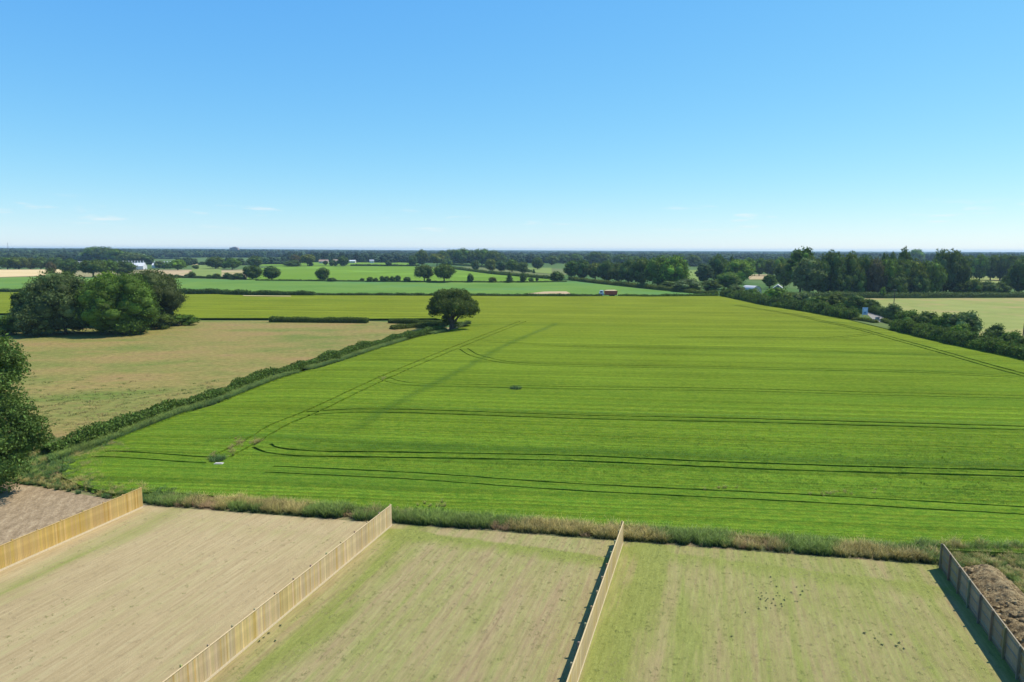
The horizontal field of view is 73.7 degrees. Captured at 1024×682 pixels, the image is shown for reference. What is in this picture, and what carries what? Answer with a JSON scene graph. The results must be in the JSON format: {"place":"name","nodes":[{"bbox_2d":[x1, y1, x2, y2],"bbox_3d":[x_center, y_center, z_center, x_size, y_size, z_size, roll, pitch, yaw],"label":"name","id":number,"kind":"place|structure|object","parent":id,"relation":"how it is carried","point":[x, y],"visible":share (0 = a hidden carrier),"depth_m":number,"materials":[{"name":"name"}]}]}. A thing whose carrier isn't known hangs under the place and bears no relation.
{"place":"outdoors","nodes":[
{"label":"outdoors","id":0,"kind":"place"},
{"bbox_2d":[0,269,61,276],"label":"straw field","id":1,"kind":"structure","parent":0,"point":[18,272],"depth_m":626.32,"materials":[{"name":"beige plant"}]},
{"bbox_2d":[0,482,147,544],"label":"bare soil plot","id":2,"kind":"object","parent":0,"point":[26,509],"visible":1,"depth_m":59.64,"materials":[{"name":"brown soil"}]},
{"bbox_2d":[0,330,56,492],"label":"tree","id":3,"kind":"object","parent":2,"relation":"on","point":[23,425],"visible":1,"depth_m":60.75,"materials":[{"name":"green plant"}]},
{"bbox_2d":[0,487,142,570],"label":"closeboard fence","id":4,"kind":"object","parent":2,"relation":"on","point":[28,546],"visible":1,"depth_m":52.68,"materials":[{"name":"brown wood"}]},
{"bbox_2d":[0,506,392,681],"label":"lawn plot","id":5,"kind":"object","parent":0,"point":[83,623],"visible":1,"depth_m":45.52,"materials":[{"name":"beige plant"}]},
{"bbox_2d":[163,504,391,681],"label":"closeboard fence","id":6,"kind":"object","parent":5,"relation":"on","point":[210,661],"visible":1,"depth_m":41.23,"materials":[{"name":"brown wood"}]},
{"bbox_2d":[192,265,220,276],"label":"olive field","id":7,"kind":"structure","parent":0,"point":[203,270],"depth_m":700.51,"materials":[{"name":"green plant"}]},
{"bbox_2d":[0,320,447,472],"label":"meadow","id":8,"kind":"structure","parent":0,"point":[176,358],"depth_m":141.38,"materials":[{"name":"beige plant"}]},
{"bbox_2d":[0,314,19,334],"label":"shrub","id":9,"kind":"object","parent":8,"relation":"on","point":[6,321],"visible":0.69,"depth_m":176.20,"materials":[{"name":"green plant"}]},
{"bbox_2d":[7,301,61,336],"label":"tree","id":10,"kind":"object","parent":8,"relation":"on","point":[27,322],"visible":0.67,"depth_m":172.29,"materials":[{"name":"green plant"}]},
{"bbox_2d":[19,267,90,333],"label":"tree","id":11,"kind":"object","parent":8,"relation":"on","point":[48,294],"visible":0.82,"depth_m":174.10,"materials":[{"name":"green plant"}]},
{"bbox_2d":[73,271,164,335],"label":"tree","id":12,"kind":"object","parent":8,"relation":"on","point":[122,304],"visible":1,"depth_m":174.68,"materials":[{"name":"green plant"}]},
{"bbox_2d":[114,268,190,315],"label":"tree","id":13,"kind":"object","parent":8,"relation":"on","point":[171,299],"visible":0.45,"depth_m":196.20,"materials":[{"name":"green plant"}]},
{"bbox_2d":[148,314,176,328],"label":"shrub","id":14,"kind":"object","parent":8,"relation":"on","point":[163,320],"visible":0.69,"depth_m":190.64,"materials":[{"name":"green plant"}]},
{"bbox_2d":[169,314,200,324],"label":"shrub","id":15,"kind":"object","parent":8,"relation":"on","point":[181,319],"visible":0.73,"depth_m":200.42,"materials":[{"name":"green plant"}]},
{"bbox_2d":[39,325,445,455],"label":"field hedge","id":16,"kind":"object","parent":8,"relation":"on","point":[98,428],"visible":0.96,"depth_m":97.50,"materials":[{"name":"green plant"}]},
{"bbox_2d":[268,316,368,322],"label":"hedge","id":17,"kind":"object","parent":8,"relation":"on","point":[304,319],"visible":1,"depth_m":209.23,"materials":[{"name":"green plant"}]},
{"bbox_2d":[388,318,442,323],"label":"hedge","id":18,"kind":"object","parent":8,"relation":"on","point":[405,321],"visible":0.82,"depth_m":206.85,"materials":[{"name":"green plant"}]},
{"bbox_2d":[389,322,442,329],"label":"undergrowth","id":19,"kind":"object","parent":8,"relation":"on","point":[413,325],"visible":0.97,"depth_m":195.74,"materials":[{"name":"green plant"}]},
{"bbox_2d":[16,329,449,504],"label":"nettles","id":20,"kind":"object","parent":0,"point":[48,461],"depth_m":73.02,"materials":[{"name":"green plant"}]},
{"bbox_2d":[259,262,417,265],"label":"olive field","id":21,"kind":"structure","parent":0,"point":[363,263],"depth_m":1053.90,"materials":[{"name":"green plant"}]},
{"bbox_2d":[0,276,692,295],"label":"vegetable field","id":22,"kind":"structure","parent":0,"point":[335,287],"depth_m":411.36,"materials":[{"name":"green plant"}]},
{"bbox_2d":[75,259,108,276],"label":"oak tree","id":23,"kind":"object","parent":22,"relation":"on","point":[91,266],"visible":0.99,"depth_m":528.68,"materials":[{"name":"green plant"}]},
{"bbox_2d":[255,279,566,282],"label":"hedge","id":24,"kind":"object","parent":22,"relation":"on","point":[391,280],"visible":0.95,"depth_m":474.49,"materials":[{"name":"green plant"}]},
{"bbox_2d":[414,264,433,280],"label":"oak tree","id":25,"kind":"object","parent":22,"relation":"on","point":[424,271],"visible":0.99,"depth_m":471.26,"materials":[{"name":"green plant"}]},
{"bbox_2d":[433,263,456,281],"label":"oak tree","id":26,"kind":"object","parent":22,"relation":"on","point":[444,271],"visible":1,"depth_m":461.94,"materials":[{"name":"green plant"}]},
{"bbox_2d":[568,276,718,294],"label":"hedge","id":27,"kind":"object","parent":22,"relation":"on","point":[650,286],"visible":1,"depth_m":410.29,"materials":[{"name":"green plant"}]},
{"bbox_2d":[247,266,551,280],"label":"green field","id":28,"kind":"structure","parent":0,"point":[336,272],"depth_m":617.53,"materials":[{"name":"green plant"}]},
{"bbox_2d":[242,265,262,278],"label":"tree","id":29,"kind":"object","parent":28,"relation":"on","point":[252,272],"visible":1,"depth_m":501.81,"materials":[{"name":"green plant"}]},
{"bbox_2d":[261,265,282,278],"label":"tree","id":30,"kind":"object","parent":28,"relation":"on","point":[271,272],"visible":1,"depth_m":492.20,"materials":[{"name":"green plant"}]},
{"bbox_2d":[453,266,548,278],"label":"hedge","id":31,"kind":"object","parent":28,"relation":"on","point":[503,273],"visible":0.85,"depth_m":615.28,"materials":[{"name":"green plant"}]},
{"bbox_2d":[207,524,623,681],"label":"lawn plot","id":32,"kind":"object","parent":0,"point":[511,647],"visible":1,"depth_m":42.29,"materials":[{"name":"plant"}]},
{"bbox_2d":[566,521,623,681],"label":"closeboard fence","id":33,"kind":"object","parent":32,"relation":"on","point":[577,665],"visible":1,"depth_m":40.56,"materials":[{"name":"brown wood"}]},
{"bbox_2d":[11,459,937,564],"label":"rough strip","id":34,"kind":"object","parent":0,"point":[691,544],"visible":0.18,"depth_m":54.76,"materials":[{"name":"green plant"}]},
{"bbox_2d":[0,292,1023,555],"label":"crop field","id":35,"kind":"structure","parent":0,"point":[652,372],"depth_m":87.31,"materials":[{"name":"green plant"}]},
{"bbox_2d":[316,292,601,295],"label":"hedge","id":36,"kind":"object","parent":35,"relation":"on","point":[473,294],"visible":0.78,"depth_m":327.33,"materials":[{"name":"green plant"}]},
{"bbox_2d":[49,457,1019,555],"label":"rough grass","id":37,"kind":"structure","parent":35,"relation":"on","point":[210,503],"depth_m":57.69,"materials":[{"name":"green plant"}]},
{"bbox_2d":[59,425,1023,556],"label":"barley","id":38,"kind":"object","parent":35,"relation":"on","point":[649,469],"visible":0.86,"depth_m":69.71,"materials":[{"name":"green plant"}]},
{"bbox_2d":[618,293,717,296],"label":"hedge","id":39,"kind":"object","parent":35,"relation":"on","point":[693,294],"visible":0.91,"depth_m":328.83,"materials":[{"name":"green plant"}]},
{"bbox_2d":[0,257,1023,371],"bbox_3d":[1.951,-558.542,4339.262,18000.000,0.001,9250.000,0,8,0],"label":"ground","id":40,"kind":"structure","parent":0,"point":[558,266],"depth_m":629.83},
{"bbox_2d":[7,288,27,312],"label":"tree","id":41,"kind":"object","parent":40,"relation":"on","point":[16,299],"visible":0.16,"depth_m":183.02,"materials":[{"name":"green plant"}]},
{"bbox_2d":[57,258,78,273],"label":"tree","id":42,"kind":"object","parent":40,"relation":"on","point":[68,264],"visible":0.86,"depth_m":579.34,"materials":[{"name":"green plant"}]},
{"bbox_2d":[89,246,111,259],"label":"tree","id":43,"kind":"object","parent":40,"relation":"on","point":[97,253],"visible":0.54,"depth_m":1076.23,"materials":[{"name":"green plant"}]},
{"bbox_2d":[112,260,137,273],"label":"tree","id":44,"kind":"object","parent":40,"relation":"on","point":[127,267],"visible":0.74,"depth_m":570.85,"materials":[{"name":"green plant"}]},
{"bbox_2d":[204,256,224,268],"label":"tree","id":45,"kind":"object","parent":40,"relation":"on","point":[215,262],"visible":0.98,"depth_m":760.10,"materials":[{"name":"green plant"}]},
{"bbox_2d":[178,288,315,294],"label":"hedge","id":46,"kind":"object","parent":40,"relation":"on","point":[226,292],"visible":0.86,"depth_m":326.31,"materials":[{"name":"green plant"}]},
{"bbox_2d":[425,287,479,329],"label":"oak tree","id":47,"kind":"object","parent":40,"relation":"on","point":[447,302],"visible":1,"depth_m":188.45,"materials":[{"name":"green plant"}]},
{"bbox_2d":[452,248,469,263],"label":"tree","id":48,"kind":"object","parent":40,"relation":"on","point":[460,255],"visible":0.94,"depth_m":990.72,"materials":[{"name":"green plant"}]},
{"bbox_2d":[0,248,1023,266],"bbox_3d":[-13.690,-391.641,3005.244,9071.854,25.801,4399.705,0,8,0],"label":"distant woodland","id":49,"kind":"object","parent":40,"relation":"on","point":[63,254],"visible":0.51,"depth_m":1477.97,"materials":[{"name":"green plant"}]},
{"bbox_2d":[562,260,576,275],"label":"tall tree","id":50,"kind":"object","parent":40,"relation":"on","point":[569,268],"visible":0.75,"depth_m":525.84,"materials":[{"name":"green plant"}]},
{"bbox_2d":[575,259,589,277],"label":"tree","id":51,"kind":"object","parent":40,"relation":"on","point":[582,270],"visible":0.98,"depth_m":514.70,"materials":[{"name":"green plant"}]},
{"bbox_2d":[596,260,612,279],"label":"tree","id":52,"kind":"object","parent":40,"relation":"on","point":[602,270],"visible":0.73,"depth_m":484.90,"materials":[{"name":"green plant"}]},
{"bbox_2d":[608,262,621,280],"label":"tree","id":53,"kind":"object","parent":40,"relation":"on","point":[613,270],"visible":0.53,"depth_m":476.21,"materials":[{"name":"green plant"}]},
{"bbox_2d":[617,258,633,281],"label":"tree","id":54,"kind":"object","parent":40,"relation":"on","point":[622,270],"visible":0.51,"depth_m":449.57,"materials":[{"name":"green plant"}]},
{"bbox_2d":[626,257,648,283],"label":"tree","id":55,"kind":"object","parent":40,"relation":"on","point":[636,268],"visible":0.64,"depth_m":432.64,"materials":[{"name":"green plant"}]},
{"bbox_2d":[642,255,666,285],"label":"tree","id":56,"kind":"object","parent":40,"relation":"on","point":[652,266],"visible":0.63,"depth_m":411.62,"materials":[{"name":"green plant"}]},
{"bbox_2d":[657,255,692,281],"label":"tree","id":57,"kind":"object","parent":40,"relation":"on","point":[675,268],"visible":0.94,"depth_m":403.25,"materials":[{"name":"green plant"}]},
{"bbox_2d":[673,278,703,289],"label":"shrub","id":58,"kind":"object","parent":40,"relation":"on","point":[686,283],"visible":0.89,"depth_m":368.29,"materials":[{"name":"green plant"}]},
{"bbox_2d":[694,263,714,281],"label":"tall tree","id":59,"kind":"object","parent":40,"relation":"on","point":[703,272],"visible":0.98,"depth_m":453.49,"materials":[{"name":"green plant"}]},
{"bbox_2d":[701,279,722,291],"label":"shrub","id":60,"kind":"object","parent":40,"relation":"on","point":[711,285],"visible":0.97,"depth_m":374.95,"materials":[{"name":"green plant"}]},
{"bbox_2d":[707,253,729,280],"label":"tree","id":61,"kind":"object","parent":40,"relation":"on","point":[717,263],"visible":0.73,"depth_m":470.54,"materials":[{"name":"green plant"}]},
{"bbox_2d":[714,271,744,287],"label":"tree","id":62,"kind":"object","parent":40,"relation":"on","point":[727,279],"visible":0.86,"depth_m":393.66,"materials":[{"name":"green plant"}]},
{"bbox_2d":[721,259,756,282],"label":"tree","id":63,"kind":"object","parent":40,"relation":"on","point":[744,269],"visible":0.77,"depth_m":460.87,"materials":[{"name":"green plant"}]},
{"bbox_2d":[773,262,791,286],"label":"tree","id":64,"kind":"object","parent":40,"relation":"on","point":[780,276],"visible":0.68,"depth_m":417.88,"materials":[{"name":"green plant"}]},
{"bbox_2d":[783,246,814,291],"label":"tall tree","id":65,"kind":"object","parent":40,"relation":"on","point":[797,255],"visible":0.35,"depth_m":360.64,"materials":[{"name":"green plant"}]},
{"bbox_2d":[790,256,832,292],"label":"tree","id":66,"kind":"object","parent":40,"relation":"on","point":[808,274],"visible":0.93,"depth_m":343.04,"materials":[{"name":"green plant"}]},
{"bbox_2d":[815,259,831,292],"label":"tree","id":67,"kind":"object","parent":40,"relation":"on","point":[823,286],"visible":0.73,"depth_m":340.71,"materials":[{"name":"green plant"}]},
{"bbox_2d":[827,251,848,291],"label":"tree","id":68,"kind":"object","parent":40,"relation":"on","point":[838,261],"visible":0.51,"depth_m":340.16,"materials":[{"name":"green plant"}]},
{"bbox_2d":[830,269,852,291],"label":"shrub","id":69,"kind":"object","parent":40,"relation":"on","point":[841,284],"visible":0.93,"depth_m":337.00,"materials":[{"name":"green plant"}]},
{"bbox_2d":[842,250,865,275],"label":"tree","id":70,"kind":"object","parent":40,"relation":"on","point":[853,260],"visible":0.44,"depth_m":339.23,"materials":[{"name":"green plant"}]},
{"bbox_2d":[848,269,867,293],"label":"shrub","id":71,"kind":"object","parent":40,"relation":"on","point":[859,281],"visible":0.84,"depth_m":336.95,"materials":[{"name":"green plant"}]},
{"bbox_2d":[859,254,873,293],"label":"tree","id":72,"kind":"object","parent":40,"relation":"on","point":[865,262],"visible":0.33,"depth_m":340.22,"materials":[{"name":"green plant"}]},
{"bbox_2d":[865,257,889,292],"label":"tree","id":73,"kind":"object","parent":40,"relation":"on","point":[877,279],"visible":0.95,"depth_m":336.90,"materials":[{"name":"green plant"}]},
{"bbox_2d":[882,256,898,291],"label":"tree","id":74,"kind":"object","parent":40,"relation":"on","point":[891,267],"visible":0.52,"depth_m":336.19,"materials":[{"name":"green plant"}]},
{"bbox_2d":[884,270,909,293],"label":"shrub","id":75,"kind":"object","parent":40,"relation":"on","point":[899,283],"visible":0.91,"depth_m":332.51,"materials":[{"name":"green plant"}]},
{"bbox_2d":[894,257,914,285],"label":"tree","id":76,"kind":"object","parent":40,"relation":"on","point":[905,267],"visible":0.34,"depth_m":336.11,"materials":[{"name":"green plant"}]},
{"bbox_2d":[907,258,928,292],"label":"tree","id":77,"kind":"object","parent":40,"relation":"on","point":[918,268],"visible":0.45,"depth_m":336.55,"materials":[{"name":"green plant"}]},
{"bbox_2d":[907,272,930,292],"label":"shrub","id":78,"kind":"object","parent":40,"relation":"on","point":[919,283],"visible":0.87,"depth_m":333.83,"materials":[{"name":"green plant"}]},
{"bbox_2d":[928,259,947,292],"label":"tree","id":79,"kind":"object","parent":40,"relation":"on","point":[940,276],"visible":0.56,"depth_m":337.61,"materials":[{"name":"green plant"}]},
{"bbox_2d":[932,248,962,291],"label":"tree","id":80,"kind":"object","parent":40,"relation":"on","point":[948,261],"visible":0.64,"depth_m":346.43,"materials":[{"name":"green plant"}]},
{"bbox_2d":[948,250,972,292],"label":"tree","id":81,"kind":"object","parent":40,"relation":"on","point":[964,274],"visible":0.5,"depth_m":346.89,"materials":[{"name":"green plant"}]},
{"bbox_2d":[965,278,982,292],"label":"shrub","id":82,"kind":"object","parent":40,"relation":"on","point":[974,285],"visible":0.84,"depth_m":341.27,"materials":[{"name":"green plant"}]},
{"bbox_2d":[969,253,991,279],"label":"tree","id":83,"kind":"object","parent":40,"relation":"on","point":[979,264],"visible":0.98,"depth_m":528.16,"materials":[{"name":"green plant"}]},
{"bbox_2d":[981,280,999,292],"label":"shrub","id":84,"kind":"object","parent":40,"relation":"on","point":[989,287],"visible":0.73,"depth_m":340.92,"materials":[{"name":"green plant"}]},
{"bbox_2d":[985,255,1000,279],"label":"tree","id":85,"kind":"object","parent":40,"relation":"on","point":[993,271],"visible":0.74,"depth_m":528.66,"materials":[{"name":"green plant"}]},
{"bbox_2d":[1001,254,1022,275],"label":"tree","id":86,"kind":"object","parent":40,"relation":"on","point":[1007,263],"visible":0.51,"depth_m":520.55,"materials":[{"name":"green plant"}]},
{"bbox_2d":[1007,259,1023,291],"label":"tree","id":87,"kind":"object","parent":40,"relation":"on","point":[1016,271],"visible":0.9,"depth_m":352.02,"materials":[{"name":"green plant"}]},
{"bbox_2d":[0,0,1023,251],"label":"sky","id":88,"kind":"structure","parent":0,"point":[584,125],"materials":[{"name":"blue"}]},
{"bbox_2d":[24,248,1019,252],"bbox_3d":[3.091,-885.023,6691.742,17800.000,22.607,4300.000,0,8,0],"label":"hills","id":89,"kind":"structure","parent":0,"point":[526,250],"depth_m":6660.68,"materials":[{"name":"green plant"}]},
{"bbox_2d":[578,542,1019,681],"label":"lawn plot","id":90,"kind":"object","parent":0,"point":[873,666],"visible":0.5,"depth_m":41.50,"materials":[{"name":"green plant"}]},
{"bbox_2d":[2,507,999,681],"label":"lawn grass","id":91,"kind":"structure","parent":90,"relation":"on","point":[542,599],"depth_m":43.28,"materials":[{"name":"plant"}]},
{"bbox_2d":[939,543,1023,681],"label":"closeboard fence","id":92,"kind":"object","parent":90,"relation":"on","point":[1004,640],"visible":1,"depth_m":40.72,"materials":[{"name":"grey wood"}]},
{"bbox_2d":[761,293,978,338],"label":"field verge","id":93,"kind":"structure","parent":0,"point":[882,324],"depth_m":212.93,"materials":[{"name":"green plant"}]},
{"bbox_2d":[762,287,787,297],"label":"shrub","id":94,"kind":"object","parent":93,"relation":"on","point":[777,292],"visible":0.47,"depth_m":290.24,"materials":[{"name":"green plant"}]},
{"bbox_2d":[719,287,860,319],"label":"hedge","id":95,"kind":"object","parent":93,"relation":"on","point":[841,310],"visible":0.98,"depth_m":259.37,"materials":[{"name":"green plant"}]},
{"bbox_2d":[827,292,846,307],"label":"shrub","id":96,"kind":"object","parent":93,"relation":"on","point":[835,298],"visible":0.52,"depth_m":255.20,"materials":[{"name":"green plant"}]},
{"bbox_2d":[844,294,869,313],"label":"shrub","id":97,"kind":"object","parent":93,"relation":"on","point":[857,301],"visible":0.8,"depth_m":244.46,"materials":[{"name":"green plant"}]},
{"bbox_2d":[878,303,903,319],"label":"shrub","id":98,"kind":"object","parent":93,"relation":"on","point":[889,311],"visible":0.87,"depth_m":222.74,"materials":[{"name":"green plant"}]},
{"bbox_2d":[894,309,919,320],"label":"shrub","id":99,"kind":"object","parent":93,"relation":"on","point":[906,314],"visible":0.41,"depth_m":195.40,"materials":[{"name":"green plant"}]},
{"bbox_2d":[913,311,939,325],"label":"shrub","id":100,"kind":"object","parent":93,"relation":"on","point":[925,316],"visible":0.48,"depth_m":189.09,"materials":[{"name":"green plant"}]},
{"bbox_2d":[929,312,950,329],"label":"shrub","id":101,"kind":"object","parent":93,"relation":"on","point":[938,322],"visible":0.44,"depth_m":182.59,"materials":[{"name":"green plant"}]},
{"bbox_2d":[888,318,1023,358],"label":"hedge","id":102,"kind":"object","parent":93,"relation":"on","point":[983,342],"visible":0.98,"depth_m":162.01,"materials":[{"name":"green plant"}]},
{"bbox_2d":[944,310,984,336],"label":"shrub","id":103,"kind":"object","parent":93,"relation":"on","point":[972,318],"visible":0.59,"depth_m":173.49,"materials":[{"name":"green plant"}]},
{"bbox_2d":[982,323,1005,337],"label":"shrub","id":104,"kind":"object","parent":93,"relation":"on","point":[998,330],"visible":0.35,"depth_m":158.34,"materials":[{"name":"green plant"}]},
{"bbox_2d":[865,298,1023,335],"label":"pasture","id":105,"kind":"structure","parent":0,"point":[1008,313],"depth_m":274.99,"materials":[{"name":"green plant"}]},
{"bbox_2d":[785,291,1023,297],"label":"hedge","id":106,"kind":"object","parent":105,"relation":"on","point":[987,294],"visible":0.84,"depth_m":328.85,"materials":[{"name":"green plant"}]},
{"bbox_2d":[936,553,1023,584],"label":"rough ground","id":107,"kind":"structure","parent":0,"point":[993,558],"depth_m":49.26,"materials":[{"name":"brown soil"}]},
{"bbox_2d":[962,564,1023,647],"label":"soil heap","id":108,"kind":"object","parent":107,"relation":"on","point":[1002,594],"visible":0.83,"depth_m":43.14,"materials":[{"name":"brown soil"}]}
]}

